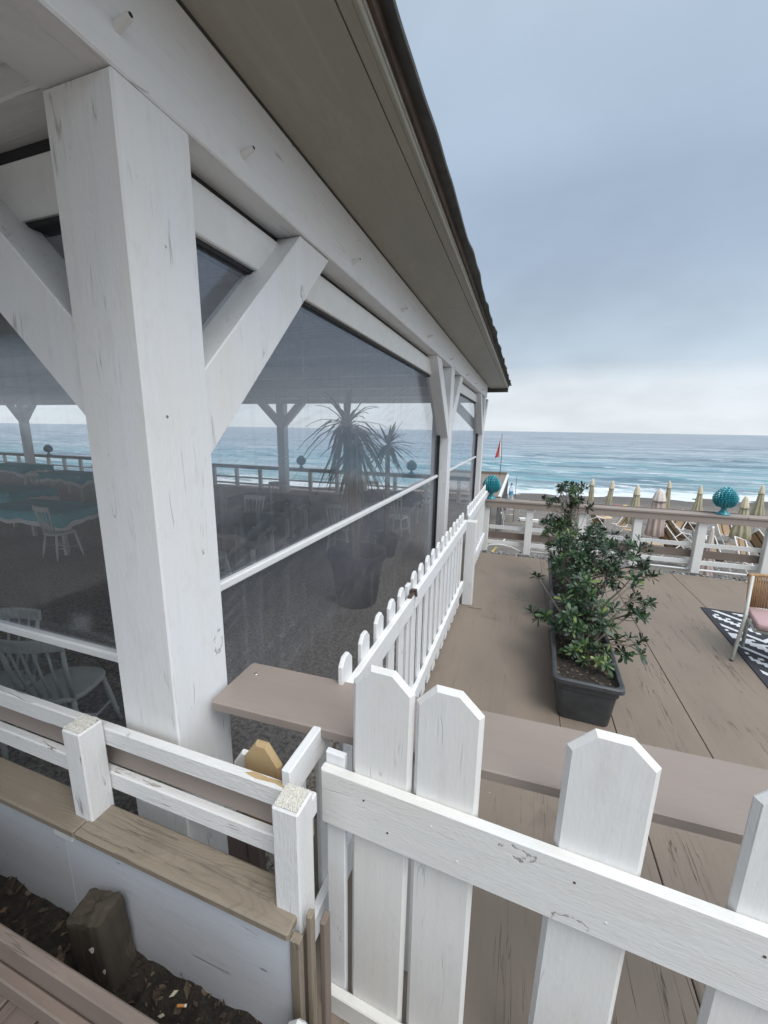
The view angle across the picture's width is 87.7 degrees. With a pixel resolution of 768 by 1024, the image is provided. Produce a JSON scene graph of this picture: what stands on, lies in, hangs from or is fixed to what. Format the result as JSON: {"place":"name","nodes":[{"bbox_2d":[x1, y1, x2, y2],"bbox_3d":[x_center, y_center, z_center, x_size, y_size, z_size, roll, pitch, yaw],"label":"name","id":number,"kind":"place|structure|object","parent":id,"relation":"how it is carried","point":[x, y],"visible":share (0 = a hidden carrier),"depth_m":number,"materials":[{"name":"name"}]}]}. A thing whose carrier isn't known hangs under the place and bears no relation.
{"place":"outdoors","nodes":[
{"label":"outdoors","id":0,"kind":"place"},
{"bbox_2d":[0,994,40,1023],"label":"walkway","id":1,"kind":"structure","parent":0,"point":[11,1013],"depth_m":1.10,"materials":[{"name":"brown wood"}]},
{"bbox_2d":[0,875,261,1023],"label":"soil","id":2,"kind":"structure","parent":0,"point":[139,993],"depth_m":1.46,"materials":[{"name":"brown soil"}]},
{"bbox_2d":[0,923,158,1023],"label":"timber edging","id":3,"kind":"object","parent":2,"relation":"on","point":[38,984],"depth_m":1.08,"materials":[{"name":"brown paint"}]},
{"bbox_2d":[66,887,136,991],"bbox_3d":[-1.009,1.541,1.437,0.151,0.371,0.134,3,12,11],"label":"timber stub","id":4,"kind":"object","parent":2,"relation":"on","point":[102,945],"visible":0.97,"depth_m":1.39,"materials":[{"name":"brown wood"}]},
{"bbox_2d":[0,874,247,1023],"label":"dead leaves","id":5,"kind":"object","parent":2,"relation":"on","point":[135,964],"visible":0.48,"depth_m":1.42,"materials":[{"name":"brown plant"}]},
{"bbox_2d":[0,757,313,1023],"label":"trench wall","id":6,"kind":"structure","parent":2,"relation":"on","point":[216,923],"depth_m":1.41,"materials":[{"name":"white paint"}]},
{"bbox_2d":[0,685,316,933],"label":"railing","id":7,"kind":"object","parent":6,"relation":"on","point":[88,750],"visible":0.99,"depth_m":1.47,"materials":[{"name":"white paint"}]},
{"bbox_2d":[169,990,177,997],"bbox_3d":[-0.731,1.675,1.389,0.011,0.005,0.028,8,14,30],"label":"wood chip","id":8,"kind":"object","parent":2,"relation":"on","point":[173,993],"visible":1,"depth_m":1.39,"materials":[{"name":"beige wood"}]},
{"bbox_2d":[177,1004,186,1007],"bbox_3d":[-0.688,1.680,1.359,0.031,0.008,0.008,1,12,-1],"label":"cigarette butt","id":9,"kind":"object","parent":2,"relation":"on","point":[181,1005],"visible":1,"depth_m":1.36,"materials":[{"name":"orange paper"}]},
{"bbox_2d":[288,1018,306,1023],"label":"cut picket","id":10,"kind":"object","parent":2,"relation":"on","point":[298,1021],"visible":1,"depth_m":1.17,"materials":[{"name":"white paint"}]},
{"bbox_2d":[0,472,468,873],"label":"interior floor","id":11,"kind":"structure","parent":0,"point":[289,613],"depth_m":5.29,"materials":[{"name":"grey wood"}]},
{"bbox_2d":[0,607,41,759],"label":"spindle chair","id":12,"kind":"object","parent":11,"relation":"on","point":[19,613],"visible":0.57,"depth_m":2.92,"materials":[{"name":"white paint"}]},
{"bbox_2d":[11,465,54,485],"bbox_3d":[-13.472,-1.360,14.721,2.400,0.745,1.000,5,12,18],"label":"dining table","id":13,"kind":"object","parent":11,"relation":"on","point":[25,480],"visible":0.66,"depth_m":14.80,"materials":[{"name":"white paint"}]},
{"bbox_2d":[0,469,50,477],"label":"white tablecloth","id":14,"kind":"object","parent":13,"relation":"on","point":[22,475],"visible":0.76,"depth_m":14.03,"materials":[{"name":"white fabric"}]},
{"bbox_2d":[0,462,54,473],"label":"teal tablecloth","id":15,"kind":"object","parent":14,"relation":"on","point":[22,468],"visible":1,"depth_m":14.17,"materials":[{"name":"teal fabric"}]},
{"bbox_2d":[27,472,41,485],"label":"spindle chair","id":16,"kind":"object","parent":11,"relation":"on","point":[32,474],"visible":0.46,"depth_m":10.92,"materials":[{"name":"white paint"}]},
{"bbox_2d":[31,514,69,554],"bbox_3d":[-6.340,0.254,7.518,1.900,0.745,1.000,3,12,11],"label":"dining table","id":17,"kind":"object","parent":11,"relation":"on","point":[64,540],"visible":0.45,"depth_m":6.98,"materials":[{"name":"white paint"}]},
{"bbox_2d":[0,513,98,535],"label":"white tablecloth","id":18,"kind":"object","parent":17,"relation":"on","point":[71,524],"visible":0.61,"depth_m":6.96,"materials":[{"name":"white fabric"}]},
{"bbox_2d":[0,499,97,528],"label":"teal tablecloth","id":19,"kind":"object","parent":18,"relation":"on","point":[69,511],"visible":0.83,"depth_m":7.12,"materials":[{"name":"teal fabric"}]},
{"bbox_2d":[32,505,84,561],"bbox_3d":[-5.537,0.328,6.786,0.444,0.930,0.482,6,13,23],"label":"spindle chair","id":20,"kind":"object","parent":11,"relation":"on","point":[50,532],"visible":0.95,"depth_m":6.64,"materials":[{"name":"white paint"}]},
{"bbox_2d":[0,639,121,761],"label":"spindle chair","id":21,"kind":"object","parent":11,"relation":"on","point":[64,685],"visible":0.66,"depth_m":2.66,"materials":[{"name":"white paint"}]},
{"bbox_2d":[37,477,84,500],"bbox_3d":[-9.701,-0.842,12.527,2.000,0.745,1.000,5,12,18],"label":"dining table","id":22,"kind":"object","parent":11,"relation":"on","point":[81,493],"visible":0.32,"depth_m":11.88,"materials":[{"name":"white paint"}]},
{"bbox_2d":[35,478,93,488],"bbox_3d":[-9.696,-1.030,12.488,2.103,0.374,1.095,5,12,18],"label":"white tablecloth","id":23,"kind":"object","parent":22,"relation":"on","point":[79,486],"visible":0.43,"depth_m":11.91,"materials":[{"name":"white fabric"}]},
{"bbox_2d":[34,470,93,484],"bbox_3d":[-9.695,-1.098,12.474,2.123,0.248,1.114,5,12,18],"label":"teal tablecloth","id":24,"kind":"object","parent":23,"relation":"on","point":[71,475],"visible":0.78,"depth_m":12.01,"materials":[{"name":"teal fabric"}]},
{"bbox_2d":[218,551,231,574],"bbox_3d":[-2.490,0.611,5.663,0.444,0.930,0.482,3,12,9],"label":"spindle chair","id":25,"kind":"object","parent":11,"relation":"on","point":[222,554],"visible":0.16,"depth_m":5.80,"materials":[{"name":"white paint"}]},
{"bbox_2d":[0,452,469,502],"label":"sea railing","id":26,"kind":"object","parent":11,"relation":"on","point":[310,481],"visible":0.39,"depth_m":14.55,"materials":[{"name":"white paint"}]},
{"bbox_2d":[43,444,52,454],"bbox_3d":[-15.411,-2.865,18.338,0.370,0.471,0.369,5,12,17],"label":"ceramic pine cone","id":27,"kind":"object","parent":26,"relation":"on","point":[48,448],"visible":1,"depth_m":18.25,"materials":[{"name":"teal ceramic"}]},
{"bbox_2d":[296,455,305,467],"bbox_3d":[-2.935,-1.781,14.165,0.352,0.449,0.352,11,15,39],"label":"ceramic pine cone","id":28,"kind":"object","parent":26,"relation":"on","point":[300,460],"visible":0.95,"depth_m":14.07,"materials":[{"name":"teal ceramic"}]},
{"bbox_2d":[406,460,416,473],"bbox_3d":[0.893,-1.452,12.883,0.352,0.449,0.352,-5,13,-26],"label":"ceramic pine cone","id":29,"kind":"object","parent":26,"relation":"on","point":[412,464],"visible":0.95,"depth_m":12.78,"materials":[{"name":"teal ceramic"}]},
{"bbox_2d":[235,495,265,545],"bbox_3d":[-2.600,0.169,7.781,0.444,0.930,0.482,3,12,9],"label":"spindle chair","id":30,"kind":"object","parent":11,"relation":"on","point":[257,497],"visible":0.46,"depth_m":7.91,"materials":[{"name":"white paint"}]},
{"bbox_2d":[0,0,511,853],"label":"beach pavilion","id":31,"kind":"structure","parent":11,"relation":"on","point":[214,214],"depth_m":1.48,"materials":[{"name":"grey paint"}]},
{"bbox_2d":[250,527,274,564],"bbox_3d":[-2.649,0.475,6.749,1.400,0.745,0.900,2,12,7],"label":"dining table","id":32,"kind":"object","parent":11,"relation":"on","point":[253,553],"visible":0.18,"depth_m":7.01,"materials":[{"name":"white paint"}]},
{"bbox_2d":[217,524,276,549],"bbox_3d":[-2.645,0.286,6.712,1.488,0.374,1.001,2,12,7],"label":"grey tablecloth","id":33,"kind":"object","parent":32,"relation":"on","point":[252,545],"visible":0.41,"depth_m":6.21,"materials":[{"name":"grey fabric"}]},
{"bbox_2d":[215,511,276,540],"bbox_3d":[-2.644,0.216,6.697,1.508,0.244,1.020,2,12,7],"label":"dark tablecloth","id":34,"kind":"object","parent":33,"relation":"on","point":[239,524],"visible":0.61,"depth_m":6.38,"materials":[{"name":"grey fabric"}]},
{"bbox_2d":[268,481,286,513],"bbox_3d":[-2.619,-0.263,9.855,0.444,0.930,0.482,-1,12,-11],"label":"spindle chair","id":35,"kind":"object","parent":11,"relation":"on","point":[279,483],"visible":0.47,"depth_m":9.98,"materials":[{"name":"white paint"}]},
{"bbox_2d":[253,496,309,536],"bbox_3d":[-2.531,0.033,8.884,1.500,0.745,0.900,5,12,18],"label":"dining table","id":36,"kind":"object","parent":11,"relation":"on","point":[305,522],"visible":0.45,"depth_m":8.99,"materials":[{"name":"white paint"}]},
{"bbox_2d":[228,504,310,518],"bbox_3d":[-2.527,-0.155,8.843,1.597,0.375,0.987,5,12,18],"label":"grey tablecloth","id":37,"kind":"object","parent":36,"relation":"on","point":[287,515],"visible":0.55,"depth_m":8.36,"materials":[{"name":"grey fabric"}]},
{"bbox_2d":[228,492,310,512],"bbox_3d":[-2.526,-0.224,8.829,1.616,0.245,1.007,5,12,18],"label":"dark tablecloth","id":38,"kind":"object","parent":37,"relation":"on","point":[277,501],"visible":0.9,"depth_m":8.51,"materials":[{"name":"grey fabric"}]},
{"bbox_2d":[325,503,349,551],"bbox_3d":[-0.813,0.271,7.432,0.444,0.930,0.482,4,12,14],"label":"spindle chair","id":39,"kind":"object","parent":11,"relation":"on","point":[338,506],"visible":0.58,"depth_m":7.25,"materials":[{"name":"white paint"}]},
{"bbox_2d":[294,386,403,608],"bbox_3d":[-0.406,-0.168,5.093,1.427,2.749,1.343,5,12,18],"label":"potted yucca","id":40,"kind":"object","parent":11,"relation":"on","point":[356,564],"visible":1,"depth_m":4.96,"materials":[{"name":"green plant"}]},
{"bbox_2d":[363,481,378,519],"bbox_3d":[-0.365,-0.306,10.242,0.444,0.930,0.482,1,12,-1],"label":"spindle chair","id":41,"kind":"object","parent":11,"relation":"on","point":[365,482],"visible":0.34,"depth_m":10.36,"materials":[{"name":"white paint"}]},
{"bbox_2d":[361,499,418,530],"bbox_3d":[0.132,-0.061,9.546,1.300,0.745,0.900,5,12,18],"label":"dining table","id":42,"kind":"object","parent":11,"relation":"on","point":[408,515],"visible":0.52,"depth_m":9.69,"materials":[{"name":"white paint"}]},
{"bbox_2d":[361,500,421,513],"bbox_3d":[0.136,-0.244,9.503,1.396,0.384,0.994,5,12,18],"label":"grey tablecloth","id":43,"kind":"object","parent":42,"relation":"on","point":[408,510],"visible":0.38,"depth_m":9.07,"materials":[{"name":"grey fabric"}]},
{"bbox_2d":[361,489,421,507],"bbox_3d":[0.137,-0.313,9.489,1.415,0.254,1.014,5,12,18],"label":"dark tablecloth","id":44,"kind":"object","parent":43,"relation":"on","point":[369,497],"visible":0.59,"depth_m":9.15,"materials":[{"name":"grey fabric"}]},
{"bbox_2d":[367,422,418,557],"bbox_3d":[0.035,-0.380,7.022,1.047,2.393,0.912,5,12,18],"label":"potted yucca","id":45,"kind":"object","parent":11,"relation":"on","point":[386,539],"visible":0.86,"depth_m":7.01,"materials":[{"name":"green plant"}]},
{"bbox_2d":[383,494,409,540],"bbox_3d":[0.265,0.084,8.418,0.444,0.930,0.482,7,13,28],"label":"spindle chair","id":46,"kind":"object","parent":11,"relation":"on","point":[400,516],"visible":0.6,"depth_m":8.26,"materials":[{"name":"white paint"}]},
{"bbox_2d":[418,484,429,519],"bbox_3d":[1.121,-0.274,10.204,0.444,0.930,0.482,1,12,-1],"label":"spindle chair","id":47,"kind":"object","parent":11,"relation":"on","point":[424,486],"visible":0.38,"depth_m":10.04,"materials":[{"name":"white paint"}]},
{"bbox_3d":[-8.786,-0.182,9.424,1.800,0.745,1.000,5,12,18],"label":"dining table","id":48,"kind":"object","parent":11,"relation":"on","visible":0},
{"bbox_2d":[27,495,58,499],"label":"white tablecloth","id":49,"kind":"object","parent":48,"relation":"on","point":[49,497],"visible":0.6,"depth_m":9.27,"materials":[{"name":"white fabric"}]},
{"bbox_2d":[0,484,59,502],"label":"teal tablecloth","id":50,"kind":"object","parent":49,"relation":"on","point":[16,492],"visible":0.99,"depth_m":9.13,"materials":[{"name":"teal fabric"}]},
{"bbox_2d":[0,423,767,502],"bbox_3d":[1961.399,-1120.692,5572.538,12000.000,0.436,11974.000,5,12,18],"label":"sea","id":51,"kind":"structure","parent":0,"point":[686,465],"depth_m":81.35,"materials":[{"name":"liquid"}]},
{"bbox_2d":[0,0,767,434],"label":"sky","id":52,"kind":"structure","parent":0,"point":[607,160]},
{"bbox_2d":[313,550,559,1023],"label":"deck panel","id":53,"kind":"structure","parent":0,"point":[495,656],"depth_m":3.28,"materials":[{"name":"brown paint"}]},
{"bbox_2d":[227,835,265,869],"bbox_3d":[-0.530,1.552,1.582,0.150,0.800,0.035,5,12,18],"label":"grey offcut","id":54,"kind":"object","parent":53,"relation":"on","point":[247,852],"depth_m":1.51,"materials":[{"name":"wood"}]},
{"bbox_2d":[245,739,282,825],"bbox_3d":[-0.433,1.038,1.459,0.150,0.460,0.030,5,12,17],"label":"raw picket","id":55,"kind":"object","parent":54,"relation":"attached to","point":[261,757],"visible":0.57,"depth_m":1.41,"materials":[{"name":"yellow wood"}]},
{"bbox_2d":[234,749,248,815],"bbox_3d":[-0.510,1.073,1.532,0.130,0.360,0.025,5,12,18],"label":"white picket","id":56,"kind":"object","parent":55,"relation":"attached to","point":[239,760],"visible":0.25,"depth_m":1.50,"materials":[{"name":"white wood"}]},
{"bbox_2d":[306,908,331,1023],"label":"hinge post","id":57,"kind":"object","parent":53,"relation":"on","point":[325,948],"visible":1,"depth_m":1.28,"materials":[{"name":"brown paint"}]},
{"bbox_2d":[282,587,413,941],"bbox_3d":[-0.083,1.182,2.082,0.056,1.236,1.500,5,12,19],"label":"picket fence","id":58,"kind":"object","parent":53,"relation":"on","point":[308,755],"visible":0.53,"depth_m":1.74,"materials":[{"name":"white wood"}]},
{"bbox_2d":[461,519,481,608],"bbox_3d":[1.165,0.673,5.149,0.265,1.125,0.190,5,12,18],"label":"fence post","id":59,"kind":"object","parent":53,"relation":"on","point":[469,559],"visible":0.96,"depth_m":5.14,"materials":[{"name":"white paint"}]},
{"bbox_2d":[403,513,466,696],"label":"picket gate","id":60,"kind":"structure","parent":59,"relation":"attached to","point":[436,584],"depth_m":3.44,"materials":[{"name":"white wood"}]},
{"bbox_2d":[463,485,487,567],"bbox_3d":[1.478,0.316,6.370,0.056,1.237,2.350,5,12,19],"label":"picket fence","id":61,"kind":"object","parent":59,"relation":"attached to","point":[475,508],"visible":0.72,"depth_m":6.59,"materials":[{"name":"white wood"}]},
{"bbox_2d":[321,665,767,1023],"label":"front gate","id":62,"kind":"structure","parent":53,"relation":"on","point":[590,895],"depth_m":1.18,"materials":[{"name":"white paint"}]},
{"bbox_2d":[221,484,767,579],"bbox_3d":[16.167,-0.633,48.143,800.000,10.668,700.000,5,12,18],"label":"beach","id":63,"kind":"structure","parent":0,"point":[708,505],"depth_m":22.04,"materials":[{"name":"beige sand"}]},
{"bbox_2d":[398,470,508,535],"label":"beach platform","id":64,"kind":"structure","parent":63,"relation":"on","point":[503,477],"depth_m":20.26,"materials":[{"name":"white paint"}]},
{"bbox_2d":[495,436,501,475],"bbox_3d":[7.115,-3.564,24.835,0.418,2.601,0.100,5,12,18],"label":"flagpole","id":65,"kind":"object","parent":64,"relation":"on","point":[499,452],"visible":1,"depth_m":24.77,"materials":[{"name":"red fabric"}]},
{"bbox_2d":[506,477,516,520],"bbox_3d":[6.959,-0.672,21.805,0.380,2.450,0.030,5,12,18],"label":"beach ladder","id":66,"kind":"object","parent":63,"relation":"on","point":[511,498],"visible":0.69,"depth_m":21.84,"materials":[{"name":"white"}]},
{"bbox_2d":[588,479,594,515],"bbox_3d":[12.326,-0.739,23.788,0.640,2.501,0.640,5,12,18],"label":"beach umbrella","id":67,"kind":"object","parent":63,"relation":"on","point":[591,493],"visible":0.75,"depth_m":23.62,"materials":[{"name":"beige fabric"}]},
{"bbox_2d":[586,514,605,526],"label":"folding deckchair","id":68,"kind":"object","parent":63,"relation":"on","point":[595,519],"visible":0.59,"depth_m":19.48,"materials":[{"name":"beige fabric"}]},
{"bbox_2d":[598,481,614,526],"bbox_3d":[10.835,-0.178,19.477,0.640,2.724,0.640,5,12,18],"label":"beach umbrella","id":69,"kind":"object","parent":63,"relation":"on","point":[610,495],"visible":0.66,"depth_m":19.27,"materials":[{"name":"beige fabric"}]},
{"bbox_2d":[608,517,627,533],"bbox_3d":[11.355,0.558,19.095,0.900,1.007,0.630,-1,12,-11],"label":"folding deckchair","id":70,"kind":"object","parent":63,"relation":"on","point":[622,523],"visible":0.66,"depth_m":19.24,"materials":[{"name":"beige fabric"}]},
{"bbox_2d":[480,551,767,583],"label":"deck edge","id":71,"kind":"object","parent":63,"relation":"on","point":[718,577],"depth_m":6.79,"materials":[{"name":"brown wood"}]},
{"bbox_2d":[481,550,767,583],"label":"pebbles","id":72,"kind":"object","parent":71,"relation":"on","point":[519,555],"visible":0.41,"depth_m":6.65,"materials":[{"name":"grey gravel"}]},
{"bbox_2d":[482,498,767,580],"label":"deck railing","id":73,"kind":"object","parent":71,"relation":"on","point":[696,553],"visible":0.88,"depth_m":6.77,"materials":[{"name":"beige wood"}]},
{"bbox_2d":[483,475,500,498],"bbox_3d":[2.030,-0.474,7.522,0.352,0.449,0.352,0,12,-4],"label":"ceramic pine cone","id":74,"kind":"object","parent":73,"relation":"on","point":[492,483],"visible":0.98,"depth_m":7.42,"materials":[{"name":"teal ceramic"}]},
{"bbox_2d":[487,544,522,552],"bbox_3d":[2.295,0.688,7.669,0.730,0.128,0.074,5,12,18],"label":"hose","id":75,"kind":"object","parent":73,"relation":"attached to","point":[507,546],"visible":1,"depth_m":7.65,"materials":[{"name":"white plastic"}]},
{"bbox_2d":[508,483,513,499],"bbox_3d":[2.364,-0.378,7.423,0.084,0.310,0.084,5,12,18],"label":"water bottle","id":76,"kind":"object","parent":73,"relation":"on","point":[510,492],"visible":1,"depth_m":7.40,"materials":[{"name":"blue plastic"}]},
{"bbox_2d":[531,551,746,575],"bbox_3d":[8.776,1.268,5.526,12.700,0.042,0.045,5,12,18],"label":"water pipe","id":77,"kind":"object","parent":73,"relation":"attached to","point":[722,572],"visible":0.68,"depth_m":6.75,"materials":[{"name":"white plastic"}]},
{"bbox_2d":[712,487,739,515],"bbox_3d":[5.443,-0.178,6.369,0.352,0.449,0.352,5,12,18],"label":"ceramic pine cone","id":78,"kind":"object","parent":73,"relation":"on","point":[724,498],"visible":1,"depth_m":6.29,"materials":[{"name":"teal ceramic"}]},
{"bbox_2d":[622,485,639,535],"bbox_3d":[9.910,0.271,15.915,0.640,2.702,0.640,5,12,18],"label":"beach umbrella","id":79,"kind":"object","parent":63,"relation":"on","point":[635,501],"visible":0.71,"depth_m":15.75,"materials":[{"name":"beige fabric"}]},
{"bbox_2d":[644,489,666,562],"bbox_3d":[8.910,0.579,13.154,0.640,2.702,0.640,5,12,18],"label":"beach umbrella","id":80,"kind":"object","parent":63,"relation":"on","point":[654,528],"visible":0.76,"depth_m":12.97,"materials":[{"name":"white fabric"}]},
{"bbox_2d":[666,481,671,508],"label":"beach umbrella","id":81,"kind":"object","parent":63,"relation":"on","point":[668,493],"visible":0.52,"depth_m":20.85,"materials":[{"name":"beige fabric"}]},
{"bbox_2d":[659,526,691,566],"bbox_3d":[9.414,1.117,12.914,0.900,1.007,0.630,16,-26,7],"label":"folding deckchair","id":82,"kind":"object","parent":63,"relation":"on","point":[667,534],"visible":0.28,"depth_m":12.91,"materials":[{"name":"white wood"}]},
{"bbox_2d":[663,520,691,547],"bbox_3d":[11.401,0.889,15.547,0.900,1.007,0.630,16,-31,4],"label":"folding deckchair","id":83,"kind":"object","parent":63,"relation":"on","point":[678,535],"visible":0.43,"depth_m":15.49,"materials":[{"name":"beige fabric"}]},
{"bbox_2d":[671,521,686,532],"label":"folding deckchair","id":84,"kind":"object","parent":63,"relation":"on","point":[680,525],"visible":0.3,"depth_m":17.99,"materials":[{"name":"beige fabric"}]},
{"bbox_2d":[679,509,695,537],"bbox_3d":[14.228,0.551,18.707,0.900,1.007,0.630,28,-17,36],"label":"folding deckchair","id":85,"kind":"object","parent":63,"relation":"on","point":[688,525],"visible":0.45,"depth_m":18.59,"materials":[{"name":"beige fabric"}]},
{"bbox_2d":[691,485,702,536],"bbox_3d":[14.650,0.064,18.730,0.640,2.621,0.640,5,12,18],"label":"beach umbrella","id":86,"kind":"object","parent":63,"relation":"on","point":[697,506],"visible":0.62,"depth_m":18.55,"materials":[{"name":"beige fabric"}]},
{"bbox_2d":[691,526,714,575],"bbox_3d":[7.077,1.314,8.892,0.586,2.051,0.607,10,15,36],"label":"beach umbrella","id":87,"kind":"object","parent":63,"relation":"on","point":[710,539],"visible":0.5,"depth_m":8.73,"materials":[{"name":"white fabric"}]},
{"bbox_2d":[705,536,724,574],"bbox_3d":[9.814,1.213,11.951,0.630,1.007,0.900,33,2,-41],"label":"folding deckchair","id":88,"kind":"object","parent":63,"relation":"on","point":[714,560],"visible":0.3,"depth_m":11.89,"materials":[{"name":"white wood"}]},
{"bbox_2d":[706,535,730,571],"bbox_3d":[10.472,1.339,12.649,0.630,1.007,0.900,1,12,-1],"label":"folding deckchair","id":89,"kind":"object","parent":63,"relation":"on","point":[715,550],"visible":0.12,"depth_m":12.83,"materials":[{"name":"white fabric"}]},
{"bbox_2d":[716,524,731,544],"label":"folding deckchair","id":90,"kind":"object","parent":63,"relation":"on","point":[723,530],"visible":0.39,"depth_m":17.36,"materials":[{"name":"beige fabric"}]},
{"bbox_2d":[716,536,756,573],"bbox_3d":[9.602,1.302,10.511,0.630,1.007,0.900,14,13,-23],"label":"folding deckchair","id":91,"kind":"object","parent":63,"relation":"on","point":[740,542],"visible":0.31,"depth_m":10.72,"materials":[{"name":"white wood"}]},
{"bbox_2d":[725,496,750,562],"bbox_3d":[11.519,0.750,12.925,0.640,2.552,0.640,5,12,18],"label":"beach umbrella","id":92,"kind":"object","parent":63,"relation":"on","point":[743,532],"visible":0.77,"depth_m":12.76,"materials":[{"name":"beige fabric"}]},
{"bbox_2d":[748,529,763,554],"bbox_3d":[12.227,1.230,12.710,0.900,1.007,0.630,18,-27,12],"label":"folding deckchair","id":93,"kind":"object","parent":63,"relation":"on","point":[757,539],"visible":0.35,"depth_m":12.89,"materials":[{"name":"beige fabric"}]},
{"bbox_2d":[749,485,764,532],"bbox_3d":[17.566,0.089,18.788,0.640,2.701,0.640,5,12,18],"label":"beach umbrella","id":94,"kind":"object","parent":63,"relation":"on","point":[758,509],"visible":0.69,"depth_m":18.61,"materials":[{"name":"beige fabric"}]},
{"bbox_2d":[540,559,767,1023],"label":"deck floor","id":95,"kind":"structure","parent":0,"point":[690,688],"depth_m":3.26,"materials":[{"name":"brown paint"}]},
{"bbox_2d":[212,663,767,971],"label":"plank shelf","id":96,"kind":"object","parent":95,"relation":"on","point":[707,796],"visible":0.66,"depth_m":1.38,"materials":[{"name":"beige paint"}]},
{"bbox_2d":[548,557,596,604],"bbox_3d":[2.453,1.034,5.335,0.500,0.384,1.600,5,13,20],"label":"planter box","id":97,"kind":"object","parent":95,"relation":"on","point":[555,591],"visible":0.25,"depth_m":5.08,"materials":[{"name":"grey plastic"}]},
{"bbox_2d":[538,480,654,581],"bbox_3d":[2.647,0.303,5.199,1.196,1.257,1.871,5,12,18],"label":"pittosporum shrub","id":98,"kind":"object","parent":97,"relation":"on","point":[569,550],"visible":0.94,"depth_m":4.76,"materials":[{"name":"green plant"}]},
{"bbox_2d":[549,599,625,726],"bbox_3d":[1.836,1.344,3.791,0.500,0.384,1.600,5,13,20],"label":"planter box","id":99,"kind":"object","parent":95,"relation":"on","point":[591,694],"visible":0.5,"depth_m":3.16,"materials":[{"name":"grey plastic"}]},
{"bbox_2d":[522,557,663,677],"bbox_3d":[2.068,0.861,3.838,1.367,0.774,1.639,5,12,18],"label":"pittosporum shrub","id":100,"kind":"object","parent":99,"relation":"in","point":[579,628],"visible":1,"depth_m":3.63,"materials":[{"name":"green plant"}]},
{"bbox_2d":[701,607,767,687],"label":"patterned rug","id":101,"kind":"object","parent":95,"relation":"on","point":[753,652],"visible":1,"depth_m":4.47,"materials":[{"name":"fabric"}]},
{"bbox_2d":[729,573,767,661],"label":"lounge chair","id":102,"kind":"object","parent":101,"relation":"on","point":[755,613],"visible":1,"depth_m":4.12,"materials":[{"name":"beige metal"}]}
]}

